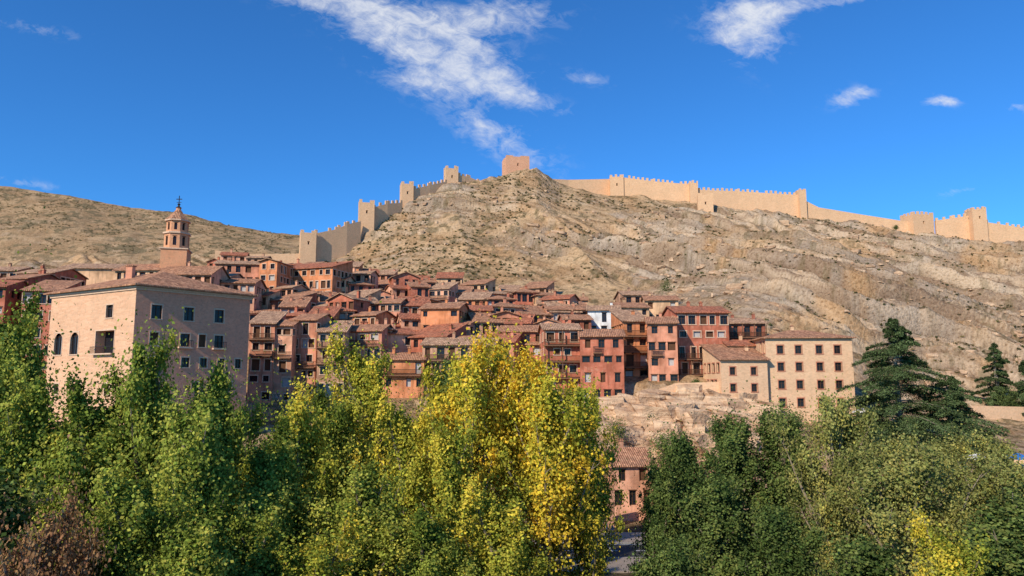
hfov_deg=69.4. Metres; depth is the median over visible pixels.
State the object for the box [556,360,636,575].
poplar tree
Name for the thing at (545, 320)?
townhouse
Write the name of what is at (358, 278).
windows
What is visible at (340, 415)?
poplar tree
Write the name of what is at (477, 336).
townhouse
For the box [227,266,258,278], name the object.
windows
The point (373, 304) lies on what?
townhouse
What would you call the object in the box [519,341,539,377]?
townhouse
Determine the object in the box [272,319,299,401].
townhouse
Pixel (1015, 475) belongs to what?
willow tree
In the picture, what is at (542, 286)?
townhouse
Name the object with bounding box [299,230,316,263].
wall tower
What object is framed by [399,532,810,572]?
pavement
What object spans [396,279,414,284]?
windows
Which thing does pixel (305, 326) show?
windows
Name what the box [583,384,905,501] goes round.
cliff rocks
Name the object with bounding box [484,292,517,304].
townhouse
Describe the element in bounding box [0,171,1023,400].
hillside scrub
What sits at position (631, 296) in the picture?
townhouse
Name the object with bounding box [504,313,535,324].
townhouse
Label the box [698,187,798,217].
town wall
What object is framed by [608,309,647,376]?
townhouse
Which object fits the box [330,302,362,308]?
windows
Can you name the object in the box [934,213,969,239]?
town wall
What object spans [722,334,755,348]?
townhouse
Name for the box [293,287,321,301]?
townhouse
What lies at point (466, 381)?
poplar tree
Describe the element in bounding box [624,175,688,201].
town wall
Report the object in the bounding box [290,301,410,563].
poplar tree
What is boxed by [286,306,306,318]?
townhouse
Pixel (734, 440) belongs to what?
poplar tree
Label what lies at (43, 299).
windows
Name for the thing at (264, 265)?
windows
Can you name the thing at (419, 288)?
townhouse
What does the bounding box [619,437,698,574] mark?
poplar tree
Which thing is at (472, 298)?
townhouse
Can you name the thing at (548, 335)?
windows
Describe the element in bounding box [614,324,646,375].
windows
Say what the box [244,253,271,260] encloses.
townhouse
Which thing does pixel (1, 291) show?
windows
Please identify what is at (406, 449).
poplar tree
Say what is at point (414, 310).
windows
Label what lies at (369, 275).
townhouse
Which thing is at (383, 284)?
townhouse
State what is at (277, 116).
sky
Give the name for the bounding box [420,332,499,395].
townhouse
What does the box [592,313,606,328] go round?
windows
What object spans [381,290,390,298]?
townhouse
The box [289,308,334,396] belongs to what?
townhouse
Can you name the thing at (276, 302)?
townhouse
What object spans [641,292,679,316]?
townhouse
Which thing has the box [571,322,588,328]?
windows
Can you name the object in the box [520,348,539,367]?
windows
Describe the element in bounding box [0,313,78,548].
poplar tree
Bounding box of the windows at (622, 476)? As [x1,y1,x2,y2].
[615,469,648,504]
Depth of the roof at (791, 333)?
122.92 m
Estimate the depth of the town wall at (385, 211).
268.15 m
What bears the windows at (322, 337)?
in the townhouse at (323, 333)
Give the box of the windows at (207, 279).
[187,277,220,285]
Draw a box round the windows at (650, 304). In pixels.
[648,303,674,316]
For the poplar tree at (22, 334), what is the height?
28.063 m
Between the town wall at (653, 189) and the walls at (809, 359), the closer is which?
the walls at (809, 359)
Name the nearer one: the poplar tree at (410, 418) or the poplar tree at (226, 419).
the poplar tree at (226, 419)
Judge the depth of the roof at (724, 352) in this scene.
123.79 m
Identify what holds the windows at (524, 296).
in the townhouse at (522, 296)
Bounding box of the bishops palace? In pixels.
[43,265,258,423]
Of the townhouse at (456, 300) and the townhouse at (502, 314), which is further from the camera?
the townhouse at (456, 300)
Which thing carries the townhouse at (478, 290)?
on the hillside terrain
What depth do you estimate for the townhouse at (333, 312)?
143.40 m
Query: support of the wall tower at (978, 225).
on the hillside terrain
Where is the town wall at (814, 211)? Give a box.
[807,202,907,231]
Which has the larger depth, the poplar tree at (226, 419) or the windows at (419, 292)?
the windows at (419, 292)
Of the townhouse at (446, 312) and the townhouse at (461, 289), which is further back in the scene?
the townhouse at (461, 289)
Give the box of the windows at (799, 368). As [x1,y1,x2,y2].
[761,344,841,406]
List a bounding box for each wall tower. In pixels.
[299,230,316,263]
[358,199,374,239]
[400,181,413,209]
[444,166,457,182]
[609,174,623,195]
[688,180,697,202]
[697,193,713,211]
[795,188,807,218]
[900,211,934,234]
[964,206,988,240]
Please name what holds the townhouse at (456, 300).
on the hillside terrain
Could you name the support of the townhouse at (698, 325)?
on the hillside terrain
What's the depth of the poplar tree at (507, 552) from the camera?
34.24 m
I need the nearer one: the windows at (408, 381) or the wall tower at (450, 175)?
the windows at (408, 381)
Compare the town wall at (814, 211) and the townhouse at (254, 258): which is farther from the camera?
the town wall at (814, 211)
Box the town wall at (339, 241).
[314,220,360,261]
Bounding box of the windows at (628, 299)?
[621,297,638,302]
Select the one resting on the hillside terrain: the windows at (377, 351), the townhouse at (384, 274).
the townhouse at (384, 274)
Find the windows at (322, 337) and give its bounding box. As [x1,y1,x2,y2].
[319,335,342,394]
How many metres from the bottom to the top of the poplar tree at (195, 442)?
19.354 m
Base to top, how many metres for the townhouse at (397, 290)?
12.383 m
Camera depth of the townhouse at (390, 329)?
136.62 m
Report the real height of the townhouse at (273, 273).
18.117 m
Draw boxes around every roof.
[699,344,770,359]
[748,325,855,340]
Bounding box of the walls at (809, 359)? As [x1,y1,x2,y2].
[752,338,855,423]
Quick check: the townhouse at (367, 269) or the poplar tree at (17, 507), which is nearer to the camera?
the poplar tree at (17, 507)
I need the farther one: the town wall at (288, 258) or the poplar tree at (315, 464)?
the town wall at (288, 258)
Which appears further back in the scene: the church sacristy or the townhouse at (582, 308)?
the townhouse at (582, 308)
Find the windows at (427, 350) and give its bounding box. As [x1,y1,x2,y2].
[424,348,491,385]
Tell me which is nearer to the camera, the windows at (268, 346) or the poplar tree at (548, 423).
the poplar tree at (548, 423)
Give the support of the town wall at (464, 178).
on the hillside terrain
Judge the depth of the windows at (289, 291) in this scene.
168.91 m
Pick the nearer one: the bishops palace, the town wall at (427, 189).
the bishops palace
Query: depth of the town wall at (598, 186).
318.88 m
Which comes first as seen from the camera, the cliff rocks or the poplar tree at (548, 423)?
the poplar tree at (548, 423)
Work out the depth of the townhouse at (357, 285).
189.21 m
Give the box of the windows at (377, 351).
[355,334,379,359]
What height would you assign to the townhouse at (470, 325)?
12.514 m
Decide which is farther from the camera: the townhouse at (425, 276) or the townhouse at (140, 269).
the townhouse at (425, 276)
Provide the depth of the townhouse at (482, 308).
152.08 m
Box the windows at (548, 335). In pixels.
[546,333,577,384]
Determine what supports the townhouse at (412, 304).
on the hillside terrain
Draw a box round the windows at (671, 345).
[649,326,677,380]
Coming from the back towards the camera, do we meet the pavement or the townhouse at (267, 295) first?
the townhouse at (267, 295)
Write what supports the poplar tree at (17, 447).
on the hillside terrain
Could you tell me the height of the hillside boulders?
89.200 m
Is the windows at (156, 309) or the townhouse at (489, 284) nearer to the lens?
the windows at (156, 309)
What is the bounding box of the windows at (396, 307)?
[381,305,399,322]
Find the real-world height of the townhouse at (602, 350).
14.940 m
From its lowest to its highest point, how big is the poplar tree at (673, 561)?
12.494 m
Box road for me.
[534,544,645,556]
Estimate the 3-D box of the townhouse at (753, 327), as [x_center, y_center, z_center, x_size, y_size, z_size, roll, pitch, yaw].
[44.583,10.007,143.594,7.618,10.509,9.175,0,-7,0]
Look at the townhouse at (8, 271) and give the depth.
152.70 m
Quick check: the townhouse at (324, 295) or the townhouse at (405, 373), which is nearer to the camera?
the townhouse at (405, 373)
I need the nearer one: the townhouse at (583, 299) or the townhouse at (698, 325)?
the townhouse at (698, 325)
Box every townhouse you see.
[0,262,34,277]
[0,268,61,284]
[0,276,29,337]
[13,264,88,285]
[19,280,83,377]
[112,264,162,279]
[205,256,219,265]
[214,256,259,278]
[219,248,249,260]
[220,278,266,310]
[226,269,244,278]
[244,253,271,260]
[247,311,288,402]
[248,305,279,354]
[257,258,293,289]
[261,288,282,308]
[269,292,318,309]
[272,280,310,296]
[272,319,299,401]
[278,296,312,312]
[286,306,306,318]
[288,258,302,265]
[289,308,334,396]
[293,261,353,292]
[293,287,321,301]
[307,306,341,319]
[311,299,327,308]
[315,320,354,399]
[320,291,336,301]
[325,290,371,312]
[337,302,357,319]
[341,276,355,293]
[347,278,375,292]
[347,288,382,300]
[349,319,392,372]
[349,321,368,382]
[350,306,396,323]
[352,267,379,288]
[353,262,363,270]
[361,268,379,280]
[363,295,378,310]
[376,294,407,322]
[378,279,390,289]
[379,269,398,279]
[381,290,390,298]
[382,346,426,397]
[384,281,407,295]
[384,318,397,351]
[388,272,420,285]
[388,322,416,351]
[395,309,420,329]
[398,296,430,312]
[405,280,430,296]
[407,323,468,351]
[415,276,436,297]
[415,295,444,302]
[416,271,430,277]
[418,298,469,328]
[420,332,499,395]
[427,282,458,302]
[435,272,464,284]
[448,298,468,304]
[457,286,473,301]
[458,278,496,291]
[458,292,493,304]
[458,330,493,336]
[461,320,474,335]
[467,301,493,319]
[467,311,505,334]
[472,289,488,291]
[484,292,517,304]
[490,305,520,318]
[490,331,522,382]
[492,291,513,297]
[492,297,525,313]
[497,320,539,342]
[498,285,520,292]
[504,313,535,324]
[511,285,542,304]
[518,304,552,322]
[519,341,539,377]
[520,281,554,292]
[530,315,568,324]
[531,289,560,305]
[536,300,543,306]
[537,318,582,388]
[539,291,580,306]
[542,300,587,314]
[544,301,582,319]
[557,310,593,328]
[577,329,625,396]
[578,293,588,303]
[586,301,621,328]
[598,439,652,520]
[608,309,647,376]
[613,287,653,302]
[613,298,651,316]
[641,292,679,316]
[644,312,678,381]
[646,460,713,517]
[662,301,730,376]
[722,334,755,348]
[728,312,767,339]
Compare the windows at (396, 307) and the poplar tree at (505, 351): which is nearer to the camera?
the poplar tree at (505, 351)
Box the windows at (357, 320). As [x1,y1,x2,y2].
[356,318,374,323]
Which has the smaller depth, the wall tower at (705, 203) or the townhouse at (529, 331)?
the townhouse at (529, 331)
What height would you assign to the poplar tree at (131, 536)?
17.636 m
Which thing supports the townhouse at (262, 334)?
on the hillside terrain
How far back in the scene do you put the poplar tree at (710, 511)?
42.70 m
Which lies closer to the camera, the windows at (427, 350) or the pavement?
the pavement
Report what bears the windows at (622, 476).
in the townhouse at (633, 464)
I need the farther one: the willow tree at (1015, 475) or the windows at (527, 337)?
the windows at (527, 337)
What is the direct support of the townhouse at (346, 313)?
on the hillside terrain
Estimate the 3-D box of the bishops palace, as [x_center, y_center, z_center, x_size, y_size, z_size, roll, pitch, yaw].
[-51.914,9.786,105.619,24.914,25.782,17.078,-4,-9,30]
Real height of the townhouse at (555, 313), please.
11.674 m
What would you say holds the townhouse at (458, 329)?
on the hillside terrain
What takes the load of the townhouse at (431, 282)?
on the hillside terrain
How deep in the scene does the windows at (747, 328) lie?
140.44 m
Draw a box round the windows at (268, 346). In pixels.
[250,327,271,398]
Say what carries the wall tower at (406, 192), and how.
on the hillside terrain
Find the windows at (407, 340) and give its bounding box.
[405,337,409,344]
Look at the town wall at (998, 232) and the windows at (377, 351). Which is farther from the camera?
the town wall at (998, 232)
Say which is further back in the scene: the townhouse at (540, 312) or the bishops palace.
the townhouse at (540, 312)
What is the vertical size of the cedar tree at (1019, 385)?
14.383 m
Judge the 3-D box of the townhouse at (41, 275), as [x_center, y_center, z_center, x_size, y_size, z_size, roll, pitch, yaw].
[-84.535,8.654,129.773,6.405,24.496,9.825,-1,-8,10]
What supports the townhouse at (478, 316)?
on the hillside terrain
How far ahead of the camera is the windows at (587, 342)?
122.43 m
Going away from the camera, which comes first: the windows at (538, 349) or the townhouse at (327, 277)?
the windows at (538, 349)
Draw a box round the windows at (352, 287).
[351,286,370,290]
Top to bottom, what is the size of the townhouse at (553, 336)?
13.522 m
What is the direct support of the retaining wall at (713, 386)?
on the hillside terrain
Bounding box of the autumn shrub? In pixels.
[0,434,127,575]
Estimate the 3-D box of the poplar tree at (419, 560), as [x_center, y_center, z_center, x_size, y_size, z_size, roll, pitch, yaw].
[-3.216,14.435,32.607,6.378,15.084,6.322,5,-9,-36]
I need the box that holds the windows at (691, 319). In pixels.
[678,316,726,373]
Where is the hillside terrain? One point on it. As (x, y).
(826, 282)
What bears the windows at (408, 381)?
in the townhouse at (405, 373)
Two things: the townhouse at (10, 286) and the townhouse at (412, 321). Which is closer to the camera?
the townhouse at (10, 286)
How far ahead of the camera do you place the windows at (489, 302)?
174.40 m
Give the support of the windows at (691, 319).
in the townhouse at (698, 325)
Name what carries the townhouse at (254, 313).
on the hillside terrain
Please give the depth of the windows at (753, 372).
120.18 m
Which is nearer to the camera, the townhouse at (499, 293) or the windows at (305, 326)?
the windows at (305, 326)
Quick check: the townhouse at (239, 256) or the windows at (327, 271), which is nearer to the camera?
the windows at (327, 271)
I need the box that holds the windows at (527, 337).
[525,335,539,341]
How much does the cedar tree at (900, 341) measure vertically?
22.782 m
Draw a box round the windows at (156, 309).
[55,305,239,393]
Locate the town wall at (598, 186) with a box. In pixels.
[553,179,609,195]
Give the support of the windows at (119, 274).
in the townhouse at (140, 269)
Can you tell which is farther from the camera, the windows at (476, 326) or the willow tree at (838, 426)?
the windows at (476, 326)
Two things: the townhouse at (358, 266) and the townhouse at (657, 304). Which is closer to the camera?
the townhouse at (657, 304)
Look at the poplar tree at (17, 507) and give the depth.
27.48 m
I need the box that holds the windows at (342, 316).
[340,314,352,319]
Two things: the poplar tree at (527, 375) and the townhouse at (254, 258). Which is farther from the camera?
the townhouse at (254, 258)
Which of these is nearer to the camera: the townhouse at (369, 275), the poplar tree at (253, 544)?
the poplar tree at (253, 544)
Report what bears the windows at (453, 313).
in the townhouse at (446, 312)
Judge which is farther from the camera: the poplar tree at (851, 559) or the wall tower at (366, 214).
the wall tower at (366, 214)
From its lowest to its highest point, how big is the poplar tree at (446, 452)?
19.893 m
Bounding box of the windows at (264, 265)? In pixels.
[261,264,291,289]
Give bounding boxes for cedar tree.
[836,317,987,468]
[895,375,1019,455]
[971,343,1020,405]
[1005,360,1023,421]
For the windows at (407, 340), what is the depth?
138.33 m
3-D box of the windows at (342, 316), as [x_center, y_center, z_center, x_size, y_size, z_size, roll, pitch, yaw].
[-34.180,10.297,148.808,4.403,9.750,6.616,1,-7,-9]
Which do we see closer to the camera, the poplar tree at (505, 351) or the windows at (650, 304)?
the poplar tree at (505, 351)
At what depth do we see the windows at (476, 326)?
145.68 m
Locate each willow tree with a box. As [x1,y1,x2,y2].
[747,369,896,575]
[810,413,1020,575]
[879,410,1021,561]
[938,420,1023,556]
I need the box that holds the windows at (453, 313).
[423,311,456,327]
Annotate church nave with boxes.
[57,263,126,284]
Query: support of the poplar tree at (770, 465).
on the hillside terrain
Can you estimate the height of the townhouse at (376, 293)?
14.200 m
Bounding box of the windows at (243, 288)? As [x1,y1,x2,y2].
[224,286,253,303]
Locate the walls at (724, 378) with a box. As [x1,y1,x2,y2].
[702,347,768,401]
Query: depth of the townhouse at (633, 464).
98.83 m
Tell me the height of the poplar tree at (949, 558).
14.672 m
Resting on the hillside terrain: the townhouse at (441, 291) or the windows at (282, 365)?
the townhouse at (441, 291)
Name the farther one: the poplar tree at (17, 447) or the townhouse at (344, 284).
the townhouse at (344, 284)
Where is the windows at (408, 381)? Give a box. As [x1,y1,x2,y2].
[386,363,420,386]
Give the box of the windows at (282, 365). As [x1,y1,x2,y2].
[275,329,289,399]
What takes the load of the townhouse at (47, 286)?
on the hillside terrain
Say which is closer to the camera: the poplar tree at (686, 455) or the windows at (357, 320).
the poplar tree at (686, 455)
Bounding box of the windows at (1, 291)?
[0,290,21,326]
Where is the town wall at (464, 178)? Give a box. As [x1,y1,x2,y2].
[458,173,478,181]
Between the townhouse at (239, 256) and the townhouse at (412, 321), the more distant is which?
the townhouse at (239, 256)
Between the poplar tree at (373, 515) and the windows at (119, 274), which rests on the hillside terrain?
the poplar tree at (373, 515)
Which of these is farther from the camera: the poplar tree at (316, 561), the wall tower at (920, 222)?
the wall tower at (920, 222)
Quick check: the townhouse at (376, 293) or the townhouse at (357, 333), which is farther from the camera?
the townhouse at (376, 293)
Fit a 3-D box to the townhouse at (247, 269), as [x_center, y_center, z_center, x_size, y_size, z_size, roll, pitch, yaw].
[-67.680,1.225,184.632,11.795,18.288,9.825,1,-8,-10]
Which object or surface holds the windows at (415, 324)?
in the townhouse at (412, 321)
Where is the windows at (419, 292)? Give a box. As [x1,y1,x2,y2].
[417,289,427,296]
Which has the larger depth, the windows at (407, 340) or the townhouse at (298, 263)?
the townhouse at (298, 263)
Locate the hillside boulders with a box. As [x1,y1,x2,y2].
[347,178,1023,391]
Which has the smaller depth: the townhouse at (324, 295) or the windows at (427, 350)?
the windows at (427, 350)
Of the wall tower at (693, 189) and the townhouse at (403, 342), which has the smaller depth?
the townhouse at (403, 342)
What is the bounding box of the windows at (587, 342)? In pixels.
[582,340,621,396]
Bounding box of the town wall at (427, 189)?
[413,179,446,199]
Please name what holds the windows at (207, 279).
in the church sacristy
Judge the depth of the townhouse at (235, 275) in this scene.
165.29 m
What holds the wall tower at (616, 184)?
on the hillside terrain
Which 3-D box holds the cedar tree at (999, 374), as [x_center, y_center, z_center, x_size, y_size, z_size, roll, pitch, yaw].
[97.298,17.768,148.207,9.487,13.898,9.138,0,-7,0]
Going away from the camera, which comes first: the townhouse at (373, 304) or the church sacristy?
the church sacristy
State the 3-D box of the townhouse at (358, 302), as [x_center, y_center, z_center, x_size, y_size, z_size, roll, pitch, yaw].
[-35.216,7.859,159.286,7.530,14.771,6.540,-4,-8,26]
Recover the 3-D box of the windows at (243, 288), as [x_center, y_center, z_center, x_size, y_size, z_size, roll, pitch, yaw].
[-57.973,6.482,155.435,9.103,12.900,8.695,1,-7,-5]
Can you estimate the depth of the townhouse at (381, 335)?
132.59 m
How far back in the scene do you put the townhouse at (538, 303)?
169.78 m
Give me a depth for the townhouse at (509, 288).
203.31 m
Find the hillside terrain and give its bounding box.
[0,168,1023,575]
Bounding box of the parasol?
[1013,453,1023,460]
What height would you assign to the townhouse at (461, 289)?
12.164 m
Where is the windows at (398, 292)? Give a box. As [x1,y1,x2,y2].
[396,291,407,295]
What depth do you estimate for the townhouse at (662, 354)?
126.45 m
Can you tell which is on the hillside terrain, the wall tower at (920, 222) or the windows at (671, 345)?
the wall tower at (920, 222)
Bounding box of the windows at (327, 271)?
[293,269,350,291]
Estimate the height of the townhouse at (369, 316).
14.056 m
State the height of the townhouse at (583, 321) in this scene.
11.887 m
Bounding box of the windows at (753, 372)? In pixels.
[709,363,756,391]
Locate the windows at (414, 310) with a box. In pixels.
[404,308,416,312]
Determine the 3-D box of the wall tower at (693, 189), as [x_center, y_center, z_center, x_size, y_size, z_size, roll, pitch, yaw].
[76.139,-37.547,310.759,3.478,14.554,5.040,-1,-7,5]
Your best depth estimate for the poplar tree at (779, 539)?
37.90 m
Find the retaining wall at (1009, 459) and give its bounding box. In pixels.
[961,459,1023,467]
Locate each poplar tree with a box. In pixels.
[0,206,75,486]
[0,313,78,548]
[0,331,98,561]
[0,424,78,575]
[7,275,158,574]
[34,288,225,547]
[37,445,210,575]
[99,352,292,569]
[107,410,270,575]
[160,316,286,543]
[197,470,324,575]
[223,344,325,570]
[246,487,401,575]
[256,357,357,566]
[273,425,462,575]
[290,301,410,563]
[296,323,378,543]
[329,366,443,575]
[380,445,486,575]
[385,386,416,508]
[393,378,496,575]
[397,288,526,557]
[414,320,470,500]
[433,458,553,575]
[466,317,557,574]
[477,316,613,575]
[519,345,533,534]
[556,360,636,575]
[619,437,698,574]
[623,502,720,575]
[624,403,750,559]
[638,440,759,575]
[691,380,776,575]
[728,476,834,575]
[737,388,833,575]
[807,492,922,575]
[890,485,1009,575]
[914,474,1023,575]
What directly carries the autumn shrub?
on the hillside terrain
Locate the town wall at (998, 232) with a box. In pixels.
[987,219,1023,242]
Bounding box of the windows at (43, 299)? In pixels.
[23,294,51,368]
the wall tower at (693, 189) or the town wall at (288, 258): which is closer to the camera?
the town wall at (288, 258)
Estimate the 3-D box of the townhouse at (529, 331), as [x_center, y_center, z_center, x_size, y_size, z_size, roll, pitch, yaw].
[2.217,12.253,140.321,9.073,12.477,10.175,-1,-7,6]
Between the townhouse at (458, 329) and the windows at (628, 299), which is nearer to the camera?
the townhouse at (458, 329)
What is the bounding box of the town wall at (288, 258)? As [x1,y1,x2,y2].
[215,250,299,263]
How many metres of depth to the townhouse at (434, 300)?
172.81 m
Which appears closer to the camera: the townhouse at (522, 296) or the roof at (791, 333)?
the roof at (791, 333)
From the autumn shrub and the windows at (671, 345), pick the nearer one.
the autumn shrub
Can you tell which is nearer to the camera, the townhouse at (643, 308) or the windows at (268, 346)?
the windows at (268, 346)
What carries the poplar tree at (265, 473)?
on the hillside terrain
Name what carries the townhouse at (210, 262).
on the hillside terrain
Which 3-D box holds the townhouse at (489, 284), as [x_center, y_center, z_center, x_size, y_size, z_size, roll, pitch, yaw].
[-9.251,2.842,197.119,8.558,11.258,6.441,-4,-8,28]
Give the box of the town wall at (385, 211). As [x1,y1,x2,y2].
[374,200,402,230]
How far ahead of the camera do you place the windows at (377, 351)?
132.38 m
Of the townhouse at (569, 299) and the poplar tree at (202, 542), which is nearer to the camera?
the poplar tree at (202, 542)
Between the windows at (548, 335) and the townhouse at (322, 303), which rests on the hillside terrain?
the townhouse at (322, 303)
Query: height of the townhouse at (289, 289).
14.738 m
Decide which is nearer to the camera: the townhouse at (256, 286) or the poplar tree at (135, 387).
the poplar tree at (135, 387)
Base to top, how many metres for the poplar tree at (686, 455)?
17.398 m
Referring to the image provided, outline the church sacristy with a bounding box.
[157,261,230,285]
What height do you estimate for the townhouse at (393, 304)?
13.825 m
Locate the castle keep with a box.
[502,155,528,174]
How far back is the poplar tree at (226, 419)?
36.01 m
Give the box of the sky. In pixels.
[0,0,1023,234]
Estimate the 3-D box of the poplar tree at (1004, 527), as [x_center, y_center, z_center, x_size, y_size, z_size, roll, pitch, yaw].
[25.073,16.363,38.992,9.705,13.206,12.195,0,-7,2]
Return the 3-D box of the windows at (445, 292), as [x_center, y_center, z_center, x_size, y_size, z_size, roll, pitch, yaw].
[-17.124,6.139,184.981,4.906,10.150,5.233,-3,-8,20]
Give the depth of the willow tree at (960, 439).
50.09 m
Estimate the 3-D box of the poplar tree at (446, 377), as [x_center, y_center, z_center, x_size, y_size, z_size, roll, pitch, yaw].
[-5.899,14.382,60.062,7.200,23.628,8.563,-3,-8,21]
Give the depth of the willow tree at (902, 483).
41.68 m
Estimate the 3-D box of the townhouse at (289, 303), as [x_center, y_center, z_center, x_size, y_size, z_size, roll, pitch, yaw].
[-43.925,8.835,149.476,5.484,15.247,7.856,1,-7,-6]
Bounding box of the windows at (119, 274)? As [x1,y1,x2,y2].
[118,273,150,278]
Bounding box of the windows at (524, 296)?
[517,294,535,301]
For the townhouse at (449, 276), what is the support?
on the hillside terrain
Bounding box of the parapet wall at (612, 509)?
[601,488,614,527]
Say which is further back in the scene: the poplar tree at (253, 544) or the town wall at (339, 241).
the town wall at (339, 241)
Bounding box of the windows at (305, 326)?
[296,323,318,392]
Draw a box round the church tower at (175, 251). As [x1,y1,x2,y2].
[159,196,192,267]
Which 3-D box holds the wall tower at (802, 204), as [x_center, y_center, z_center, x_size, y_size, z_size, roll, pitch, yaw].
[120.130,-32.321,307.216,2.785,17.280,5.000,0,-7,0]
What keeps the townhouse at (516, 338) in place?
on the hillside terrain
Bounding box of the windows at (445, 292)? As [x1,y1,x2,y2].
[430,291,452,302]
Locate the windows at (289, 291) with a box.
[282,290,296,295]
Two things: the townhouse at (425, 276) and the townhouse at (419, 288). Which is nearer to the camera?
the townhouse at (419, 288)
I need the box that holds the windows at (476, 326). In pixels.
[474,325,499,333]
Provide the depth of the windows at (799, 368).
121.14 m
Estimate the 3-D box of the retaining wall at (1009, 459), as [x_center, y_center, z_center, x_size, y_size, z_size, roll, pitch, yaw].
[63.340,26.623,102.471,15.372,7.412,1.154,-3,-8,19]
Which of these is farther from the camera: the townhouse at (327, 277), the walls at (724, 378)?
the townhouse at (327, 277)
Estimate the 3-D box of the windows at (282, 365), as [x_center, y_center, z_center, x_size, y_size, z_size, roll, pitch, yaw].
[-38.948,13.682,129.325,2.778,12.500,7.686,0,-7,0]
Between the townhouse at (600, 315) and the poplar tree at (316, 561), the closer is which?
the poplar tree at (316, 561)
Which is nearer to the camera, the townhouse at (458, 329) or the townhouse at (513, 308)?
the townhouse at (458, 329)
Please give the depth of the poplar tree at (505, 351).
47.78 m
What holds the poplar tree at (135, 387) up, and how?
on the hillside terrain
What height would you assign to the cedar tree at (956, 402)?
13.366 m
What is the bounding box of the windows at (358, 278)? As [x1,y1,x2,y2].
[356,276,373,283]
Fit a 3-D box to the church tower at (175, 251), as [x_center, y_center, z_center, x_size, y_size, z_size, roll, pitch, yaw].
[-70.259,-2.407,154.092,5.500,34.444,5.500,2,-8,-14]
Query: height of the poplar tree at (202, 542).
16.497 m
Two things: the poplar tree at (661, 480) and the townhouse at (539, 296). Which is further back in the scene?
the townhouse at (539, 296)
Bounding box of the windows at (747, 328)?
[733,326,761,335]
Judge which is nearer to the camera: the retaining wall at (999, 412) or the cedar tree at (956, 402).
the cedar tree at (956, 402)
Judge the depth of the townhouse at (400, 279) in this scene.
199.64 m
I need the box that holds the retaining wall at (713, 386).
[659,382,718,391]
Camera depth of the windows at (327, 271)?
184.56 m
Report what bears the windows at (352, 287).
in the townhouse at (357, 285)
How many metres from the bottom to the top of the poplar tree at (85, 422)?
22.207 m
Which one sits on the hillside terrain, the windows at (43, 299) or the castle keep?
the castle keep
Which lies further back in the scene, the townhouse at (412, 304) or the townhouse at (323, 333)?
the townhouse at (412, 304)
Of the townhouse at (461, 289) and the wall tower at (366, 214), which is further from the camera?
the wall tower at (366, 214)
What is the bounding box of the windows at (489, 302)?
[488,301,512,304]
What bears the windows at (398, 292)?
in the townhouse at (397, 290)
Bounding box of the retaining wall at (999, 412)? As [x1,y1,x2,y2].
[969,406,1023,421]
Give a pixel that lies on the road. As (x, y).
(625, 550)
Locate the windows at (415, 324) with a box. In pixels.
[404,322,417,326]

